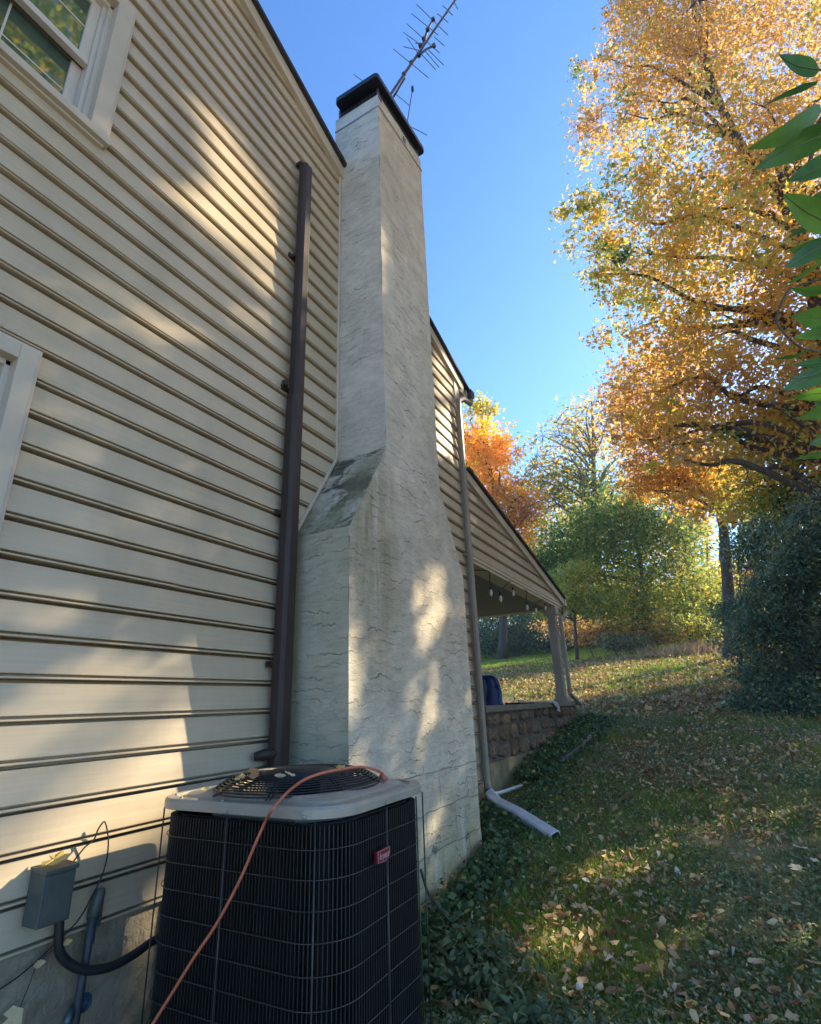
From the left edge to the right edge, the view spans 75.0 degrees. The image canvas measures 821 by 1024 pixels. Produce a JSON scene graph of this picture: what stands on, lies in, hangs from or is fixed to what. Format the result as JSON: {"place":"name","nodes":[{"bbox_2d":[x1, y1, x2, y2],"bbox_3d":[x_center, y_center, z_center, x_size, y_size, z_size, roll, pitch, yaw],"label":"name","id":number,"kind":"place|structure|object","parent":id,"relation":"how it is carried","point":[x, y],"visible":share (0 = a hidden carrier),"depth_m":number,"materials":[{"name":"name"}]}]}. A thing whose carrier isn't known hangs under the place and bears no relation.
{"place":"outdoors","nodes":[
{"label":"outdoors","id":0,"kind":"place"},
{"bbox_2d":[482,679,486,705],"bbox_3d":[0.811,2.116,6.181,0.148,0.402,0.244,15,-26,-39],"label":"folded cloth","id":1,"kind":"object","parent":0,"point":[484,689],"visible":0.27,"depth_m":6.11,"materials":[{"name":"fabric"}]},
{"bbox_2d":[505,702,533,704],"bbox_3d":[1.292,2.248,6.287,0.180,0.017,0.550,-12,-22,26],"label":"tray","id":2,"kind":"object","parent":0,"point":[520,703],"visible":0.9,"depth_m":6.09,"materials":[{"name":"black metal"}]},
{"bbox_2d":[258,0,820,629],"label":"sky","id":3,"kind":"structure","parent":0,"point":[510,318],"materials":[{"name":"blue"}]},
{"bbox_2d":[421,641,820,1023],"bbox_3d":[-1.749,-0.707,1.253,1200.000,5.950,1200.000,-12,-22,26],"label":"ground","id":4,"kind":"structure","parent":0,"point":[752,851],"depth_m":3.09,"materials":[{"name":"green plant"}]},
{"bbox_2d":[0,0,491,1023],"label":"house","id":5,"kind":"structure","parent":4,"relation":"on","point":[236,392],"depth_m":2.58,"materials":[{"name":"plastic"}]},
{"bbox_2d":[3,1005,23,1023],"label":"fallen leaf","id":6,"kind":"object","parent":5,"relation":"on","point":[13,1014],"visible":1,"depth_m":1.50,"materials":[{"name":"grey plant"}]},
{"bbox_2d":[0,331,42,532],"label":"window","id":7,"kind":"structure","parent":5,"relation":"in","point":[20,362],"depth_m":1.82,"materials":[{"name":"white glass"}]},
{"bbox_2d":[20,950,52,1007],"bbox_3d":[-1.105,1.416,1.557,0.011,0.210,0.104,-10,-21,21],"label":"thin wire","id":8,"kind":"object","parent":5,"relation":"hanging from","point":[31,978],"visible":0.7,"depth_m":1.56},
{"bbox_2d":[33,959,45,968],"bbox_3d":[-1.097,1.334,1.580,0.008,0.020,0.035,-12,-22,26],"label":"fallen leaf","id":9,"kind":"object","parent":8,"relation":"hanging from","point":[39,963],"visible":1,"depth_m":1.58,"materials":[{"name":"beige plant"}]},
{"bbox_2d":[22,859,79,929],"bbox_3d":[-1.088,1.153,1.619,0.084,0.152,0.101,-12,-22,26],"label":"disconnect box","id":10,"kind":"object","parent":5,"relation":"attached to","point":[49,895],"visible":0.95,"depth_m":1.59,"materials":[{"name":"grey metal"}]},
{"bbox_2d":[41,850,70,864],"bbox_3d":[-1.089,1.060,1.638,0.072,0.027,0.067,-12,-22,26],"label":"fallen leaf","id":11,"kind":"object","parent":10,"relation":"on","point":[60,856],"visible":1,"depth_m":1.64,"materials":[{"name":"yellow plant"}]},
{"bbox_2d":[39,870,74,927],"bbox_3d":[-1.055,1.154,1.599,0.003,0.126,0.082,-12,-22,26],"label":"door","id":12,"kind":"structure","parent":10,"relation":"in","point":[58,890],"depth_m":1.60,"materials":[{"name":"grey metal"}]},
{"bbox_2d":[53,920,157,975],"bbox_3d":[-0.872,1.395,1.816,0.609,0.200,0.153,12,-24,-35],"label":"flexible conduit","id":13,"kind":"object","parent":10,"relation":"attached to","point":[65,960],"visible":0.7,"depth_m":1.64,"materials":[{"name":"black plastic"}]},
{"bbox_2d":[63,938,71,945],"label":"fallen leaf","id":14,"kind":"object","parent":13,"relation":"attached to","point":[67,941],"visible":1,"depth_m":1.63,"materials":[{"name":"yellow plant"}]},
{"bbox_2d":[0,821,108,989],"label":"black cable","id":15,"kind":"object","parent":5,"relation":"attached to","point":[29,967],"visible":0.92,"depth_m":1.73,"materials":[{"name":"black rubber"}]},
{"bbox_2d":[0,0,136,149],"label":"window","id":16,"kind":"structure","parent":5,"relation":"in","point":[97,34],"depth_m":2.38,"materials":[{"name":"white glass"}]},
{"bbox_2d":[63,992,91,1023],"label":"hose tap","id":17,"kind":"object","parent":5,"relation":"attached to","point":[69,1014],"visible":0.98,"depth_m":1.64,"materials":[{"name":"metal"}]},
{"bbox_2d":[71,887,105,1023],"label":"conduit body","id":18,"kind":"object","parent":5,"relation":"attached to","point":[96,905],"visible":0.95,"depth_m":1.69,"materials":[{"name":"grey plastic"}]},
{"bbox_2d":[93,911,100,943],"bbox_3d":[-1.027,1.326,1.752,0.006,0.146,0.017,-12,-22,26],"label":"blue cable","id":19,"kind":"object","parent":5,"relation":"attached to","point":[95,928],"visible":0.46,"depth_m":1.74,"materials":[{"name":"blue plastic"}]},
{"bbox_2d":[396,86,426,134],"bbox_3d":[-0.001,-3.965,5.319,0.334,0.854,0.027,-12,-22,26],"label":"whip antenna","id":20,"kind":"object","parent":5,"relation":"attached to","point":[412,88],"visible":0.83,"depth_m":5.38,"materials":[{"name":"metal"}]},
{"bbox_2d":[390,0,457,97],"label":"tv antenna","id":21,"kind":"object","parent":5,"relation":"attached to","point":[421,46],"visible":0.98,"depth_m":5.29,"materials":[{"name":"metal"}]},
{"bbox_2d":[141,764,431,1023],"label":"air conditioner","id":22,"kind":"object","parent":4,"relation":"on","point":[320,920],"visible":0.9,"depth_m":1.54,"materials":[{"name":"grey paint"}]},
{"bbox_2d":[235,773,244,780],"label":"fallen leaf","id":23,"kind":"object","parent":22,"relation":"on","point":[241,775],"visible":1,"depth_m":1.76,"materials":[{"name":"yellow plant"}]},
{"bbox_2d":[247,766,258,778],"bbox_3d":[-0.507,0.839,1.720,0.038,0.038,0.019,13,-25,-35],"label":"fallen leaf","id":24,"kind":"object","parent":22,"relation":"on","point":[253,771],"visible":1,"depth_m":1.72,"materials":[{"name":"brown plant"}]},
{"bbox_2d":[151,766,387,1023],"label":"extension cord","id":25,"kind":"object","parent":22,"relation":"on","point":[383,776],"visible":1,"depth_m":1.50,"materials":[{"name":"orange rubber"}]},
{"bbox_2d":[274,773,285,777],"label":"fallen leaf","id":26,"kind":"object","parent":22,"relation":"on","point":[279,775],"visible":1,"depth_m":1.60,"materials":[{"name":"beige plant"}]},
{"bbox_2d":[431,984,438,989],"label":"fallen leaf","id":27,"kind":"object","parent":4,"relation":"on","point":[434,987],"visible":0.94,"depth_m":2.17,"materials":[{"name":"plant"}]},
{"bbox_2d":[420,869,452,923],"bbox_3d":[0.184,1.870,2.574,0.109,0.373,0.583,-9,-21,18],"label":"cable","id":28,"kind":"object","parent":4,"relation":"on","point":[436,904],"visible":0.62,"depth_m":2.41,"materials":[{"name":"black plastic"}]},
{"bbox_2d":[469,998,479,1006],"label":"fallen leaf","id":29,"kind":"object","parent":4,"relation":"on","point":[473,1000],"visible":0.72,"depth_m":2.06,"materials":[{"name":"brown plant"}]},
{"bbox_2d":[495,784,522,794],"bbox_3d":[0.865,2.462,4.742,0.057,0.040,0.602,-16,-24,33],"label":"drain pipe","id":30,"kind":"object","parent":4,"relation":"on","point":[509,789],"visible":0.74,"depth_m":4.73,"materials":[{"name":"white plastic"}]},
{"bbox_2d":[462,390,561,659],"bbox_3d":[4.233,0.162,31.175,8.879,16.578,5.703,-12,-22,26],"label":"orange maple","id":31,"kind":"object","parent":4,"relation":"on","point":[483,457],"visible":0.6,"depth_m":30.77,"materials":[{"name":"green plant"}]},
{"bbox_2d":[486,788,559,839],"bbox_3d":[0.824,2.290,4.075,0.090,0.233,0.936,5,-21,-20],"label":"downspout extension","id":32,"kind":"object","parent":4,"relation":"on","point":[530,820],"visible":0.76,"depth_m":3.97,"materials":[{"name":"white plastic"}]},
{"bbox_2d":[466,467,584,800],"bbox_3d":[0.096,2.333,7.379,3.647,4.115,3.960,-12,-22,26],"label":"porch","id":33,"kind":"object","parent":4,"relation":"on","point":[503,554],"visible":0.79,"depth_m":6.39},
{"bbox_2d":[482,675,502,704],"bbox_3d":[0.816,2.352,6.249,0.535,0.866,0.662,-12,-22,26],"label":"patio chair","id":34,"kind":"object","parent":33,"relation":"on","point":[494,695],"visible":0.37,"depth_m":6.47,"materials":[{"name":"blue plastic"}]},
{"bbox_2d":[474,569,563,620],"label":"string lights","id":35,"kind":"object","parent":33,"relation":"hanging from","point":[500,597],"visible":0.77,"depth_m":6.59},
{"bbox_2d":[533,701,559,712],"bbox_3d":[1.745,2.522,6.904,0.283,0.154,0.366,-12,-22,26],"label":"towel","id":36,"kind":"object","parent":33,"relation":"hanging from","point":[555,704],"visible":0.9,"depth_m":6.86,"materials":[{"name":"fabric"}]},
{"bbox_2d":[478,613,573,658],"bbox_3d":[5.258,6.539,30.871,9.919,3.927,4.731,-12,-22,26],"label":"hedge","id":37,"kind":"object","parent":4,"relation":"on","point":[515,644],"visible":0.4,"depth_m":29.86,"materials":[{"name":"green plant"}]},
{"bbox_2d":[420,923,637,1023],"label":"broadleaf weeds","id":38,"kind":"object","parent":4,"relation":"on","point":[512,1012],"visible":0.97,"depth_m":2.16,"materials":[{"name":"green plant"}]},
{"bbox_2d":[418,710,642,998],"bbox_3d":[1.419,2.451,5.095,0.913,0.932,6.639,-12,-22,26],"label":"ivy","id":39,"kind":"object","parent":4,"relation":"on","point":[485,867],"visible":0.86,"depth_m":3.58,"materials":[{"name":"green plant"}]},
{"bbox_2d":[528,614,600,657],"bbox_3d":[7.145,5.570,24.116,3.630,2.175,2.292,-12,-22,26],"label":"brush","id":40,"kind":"object","parent":4,"relation":"on","point":[545,626],"visible":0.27,"depth_m":24.19,"materials":[{"name":"green plant"}]},
{"bbox_2d":[559,734,592,762],"bbox_3d":[1.928,2.705,6.124,0.111,0.222,1.285,-14,-23,29],"label":"corrugated pipe","id":41,"kind":"object","parent":4,"relation":"on","point":[589,736],"visible":0.57,"depth_m":6.03,"materials":[{"name":"grey plastic"}]},
{"bbox_2d":[571,902,580,907],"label":"fallen leaf","id":42,"kind":"object","parent":4,"relation":"on","point":[575,905],"visible":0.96,"depth_m":2.73,"materials":[{"name":"beige plant"}]},
{"bbox_2d":[525,555,635,659],"bbox_3d":[6.896,4.042,22.436,4.740,4.354,3.256,-12,-22,26],"label":"tree","id":43,"kind":"object","parent":4,"relation":"on","point":[578,599],"visible":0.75,"depth_m":22.01,"materials":[{"name":"green plant"}]},
{"bbox_2d":[512,387,649,646],"bbox_3d":[10.600,-0.180,32.330,8.723,16.500,6.778,-12,-22,26],"label":"thin tree","id":44,"kind":"object","parent":4,"relation":"on","point":[581,478],"visible":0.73,"depth_m":32.81,"materials":[{"name":"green plant"}]},
{"bbox_2d":[576,976,588,982],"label":"fallen leaf","id":45,"kind":"object","parent":4,"relation":"on","point":[582,979],"visible":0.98,"depth_m":2.15,"materials":[{"name":"beige plant"}]},
{"bbox_2d":[560,616,637,657],"bbox_3d":[7.948,5.280,22.587,3.376,1.833,2.149,-12,-22,26],"label":"brush","id":46,"kind":"object","parent":4,"relation":"on","point":[586,631],"visible":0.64,"depth_m":22.45,"materials":[{"name":"green plant"}]},
{"bbox_2d":[596,954,608,961],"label":"fallen leaf","id":47,"kind":"object","parent":4,"relation":"on","point":[603,958],"visible":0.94,"depth_m":2.28,"materials":[{"name":"brown plant"}]},
{"bbox_2d":[605,986,617,993],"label":"fallen leaf","id":48,"kind":"object","parent":4,"relation":"on","point":[609,989],"visible":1,"depth_m":2.07,"materials":[{"name":"brown plant"}]},
{"bbox_2d":[423,682,820,1023],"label":"leaf litter","id":49,"kind":"object","parent":4,"relation":"on","point":[659,944],"visible":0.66,"depth_m":3.02,"materials":[{"name":"brown plant"}]},
{"bbox_2d":[589,630,656,656],"bbox_3d":[8.354,5.214,21.053,2.549,1.111,1.452,-12,-22,26],"label":"brush","id":50,"kind":"object","parent":4,"relation":"on","point":[632,642],"visible":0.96,"depth_m":20.94,"materials":[{"name":"green plant"}]},
{"bbox_2d":[519,477,731,650],"bbox_3d":[9.205,2.378,23.827,9.469,7.720,6.469,-12,-22,26],"label":"green tree","id":51,"kind":"object","parent":4,"relation":"on","point":[582,535],"visible":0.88,"depth_m":22.94,"materials":[{"name":"green plant"}]},
{"bbox_2d":[624,950,638,955],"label":"fallen leaf","id":52,"kind":"object","parent":4,"relation":"on","point":[631,954],"visible":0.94,"depth_m":2.29,"materials":[{"name":"beige plant"}]},
{"bbox_2d":[606,615,667,651],"bbox_3d":[9.493,5.257,22.890,2.420,1.705,3.211,16,-27,-41],"label":"brush","id":53,"kind":"object","parent":4,"relation":"on","point":[636,632],"visible":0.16,"depth_m":22.54,"materials":[{"name":"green plant"}]},
{"bbox_2d":[633,963,650,971],"bbox_3d":[0.945,1.864,2.182,0.067,0.022,0.058,-12,-22,26],"label":"fallen leaf","id":54,"kind":"object","parent":4,"relation":"on","point":[641,967],"visible":1,"depth_m":2.19,"materials":[{"name":"brown plant"}]},
{"bbox_2d":[478,476,820,654],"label":"woodland","id":55,"kind":"object","parent":4,"relation":"on","point":[584,644],"visible":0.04,"depth_m":37.74,"materials":[{"name":"green plant"}]},
{"bbox_2d":[482,645,818,715],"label":"leaf litter","id":56,"kind":"object","parent":4,"relation":"on","point":[649,707],"visible":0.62,"depth_m":12.65,"materials":[{"name":"plant"}]},
{"bbox_2d":[654,1007,666,1014],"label":"fallen leaf","id":57,"kind":"object","parent":4,"relation":"on","point":[661,1011],"visible":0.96,"depth_m":1.95,"materials":[{"name":"beige plant"}]},
{"bbox_2d":[583,317,738,657],"bbox_3d":[8.886,-0.959,18.039,5.360,11.710,4.626,-5,-20,8],"label":"maple tree","id":58,"kind":"object","parent":4,"relation":"on","point":[670,478],"visible":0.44,"depth_m":18.15,"materials":[{"name":"orange plant"}]},
{"bbox_2d":[628,611,709,650],"bbox_3d":[10.367,4.752,21.268,3.479,1.674,2.522,-12,-22,26],"label":"brush","id":59,"kind":"object","parent":4,"relation":"on","point":[656,632],"visible":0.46,"depth_m":21.22,"materials":[{"name":"green plant"}]},
{"bbox_2d":[667,943,677,949],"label":"fallen leaf","id":60,"kind":"object","parent":4,"relation":"on","point":[673,946],"visible":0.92,"depth_m":2.33,"materials":[{"name":"beige plant"}]},
{"bbox_2d":[646,471,702,559],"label":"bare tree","id":61,"kind":"object","parent":4,"relation":"on","point":[671,503],"visible":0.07,"depth_m":27.24,"materials":[{"name":"orange plant"}]},
{"bbox_2d":[548,0,820,537],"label":"autumn tree","id":62,"kind":"object","parent":4,"relation":"on","point":[704,35],"visible":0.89,"depth_m":14.53,"materials":[{"name":"orange plant"}]},
{"bbox_2d":[655,607,722,646],"bbox_3d":[10.900,4.369,19.956,3.354,1.648,2.347,-12,-22,26],"label":"brush","id":63,"kind":"object","parent":4,"relation":"on","point":[703,629],"visible":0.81,"depth_m":19.87,"materials":[{"name":"green plant"}]},
{"bbox_2d":[684,999,697,1007],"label":"fallen leaf","id":64,"kind":"object","parent":4,"relation":"on","point":[695,1003],"visible":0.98,"depth_m":1.98,"materials":[{"name":"plant"}]},
{"bbox_2d":[602,637,780,658],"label":"dry grass","id":65,"kind":"structure","parent":4,"relation":"on","point":[699,647],"depth_m":18.88,"materials":[{"name":"beige plant"}]},
{"bbox_2d":[639,512,764,641],"bbox_3d":[12.768,2.938,24.297,4.974,6.340,4.437,-12,-22,26],"label":"yellow tree","id":66,"kind":"object","parent":4,"relation":"on","point":[715,581],"visible":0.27,"depth_m":23.75,"materials":[{"name":"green plant"}]},
{"bbox_2d":[697,446,725,639],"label":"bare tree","id":67,"kind":"object","parent":4,"relation":"on","point":[707,540],"visible":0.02,"depth_m":29.56,"materials":[{"name":"brown plant"}]},
{"bbox_2d":[708,950,719,954],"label":"fallen leaf","id":68,"kind":"object","parent":4,"relation":"on","point":[712,952],"visible":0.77,"depth_m":2.26,"materials":[{"name":"beige plant"}]},
{"bbox_2d":[704,454,743,640],"bbox_3d":[16.025,1.214,26.430,3.314,10.198,3.948,4,-21,-17],"label":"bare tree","id":69,"kind":"object","parent":4,"relation":"on","point":[728,523],"visible":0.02,"depth_m":26.68,"materials":[{"name":"brown plant"}]},
{"bbox_2d":[718,467,777,637],"bbox_3d":[17.113,1.465,26.845,3.850,9.671,3.232,-12,-22,26],"label":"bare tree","id":70,"kind":"object","parent":4,"relation":"on","point":[740,527],"visible":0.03,"depth_m":27.09,"materials":[{"name":"brown plant"}]},
{"bbox_2d":[695,508,802,669],"bbox_3d":[7.744,1.715,11.699,2.696,3.692,2.340,-2,-20,0],"label":"green shrub","id":71,"kind":"object","parent":4,"relation":"on","point":[747,537],"visible":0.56,"depth_m":11.86,"materials":[{"name":"green plant"}]},
{"bbox_2d":[680,371,820,623],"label":"olive tree","id":72,"kind":"object","parent":4,"relation":"on","point":[769,499],"visible":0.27,"depth_m":14.59,"materials":[{"name":"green plant"}]},
{"bbox_2d":[732,648,774,683],"bbox_3d":[5.599,2.580,8.558,0.813,0.916,0.562,-12,-22,26],"label":"orange shrub","id":73,"kind":"object","parent":4,"relation":"on","point":[750,665],"visible":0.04,"depth_m":8.59,"materials":[{"name":"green plant"}]},
{"bbox_2d":[747,957,764,963],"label":"fallen leaf","id":74,"kind":"object","parent":4,"relation":"on","point":[754,960],"visible":1,"depth_m":2.18,"materials":[{"name":"beige plant"}]},
{"bbox_2d":[710,474,820,721],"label":"dark thicket","id":75,"kind":"object","parent":4,"relation":"on","point":[798,640],"visible":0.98,"depth_m":7.62,"materials":[{"name":"green plant"}]},
{"bbox_2d":[767,985,779,993],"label":"fallen leaf","id":76,"kind":"object","parent":4,"relation":"on","point":[775,988],"visible":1,"depth_m":2.02,"materials":[{"name":"brown plant"}]},
{"bbox_2d":[789,863,801,869],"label":"fallen leaf","id":77,"kind":"object","parent":4,"relation":"on","point":[796,867],"visible":1,"depth_m":2.87,"materials":[{"name":"beige plant"}]},
{"bbox_2d":[792,998,799,1004],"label":"fallen leaf","id":78,"kind":"object","parent":4,"relation":"on","point":[797,1002],"visible":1,"depth_m":1.95,"materials":[{"name":"brown plant"}]},
{"bbox_2d":[803,958,820,963],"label":"fallen leaf","id":79,"kind":"object","parent":4,"relation":"on","point":[814,962],"visible":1,"depth_m":2.14,"materials":[{"name":"beige plant"}]},
{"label":"shade tree","id":80,"kind":"object","parent":4,"relation":"on","visible":0},
{"bbox_2d":[747,54,820,459],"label":"leafy branch","id":81,"kind":"object","parent":80,"relation":"attached to","point":[796,138],"visible":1,"depth_m":0.76,"materials":[{"name":"green plant"}]},
{"bbox_2d":[481,636,783,696],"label":"grass","id":82,"kind":"structure","parent":0,"point":[495,661],"depth_m":16.37,"materials":[{"name":"green plant"}]}
]}

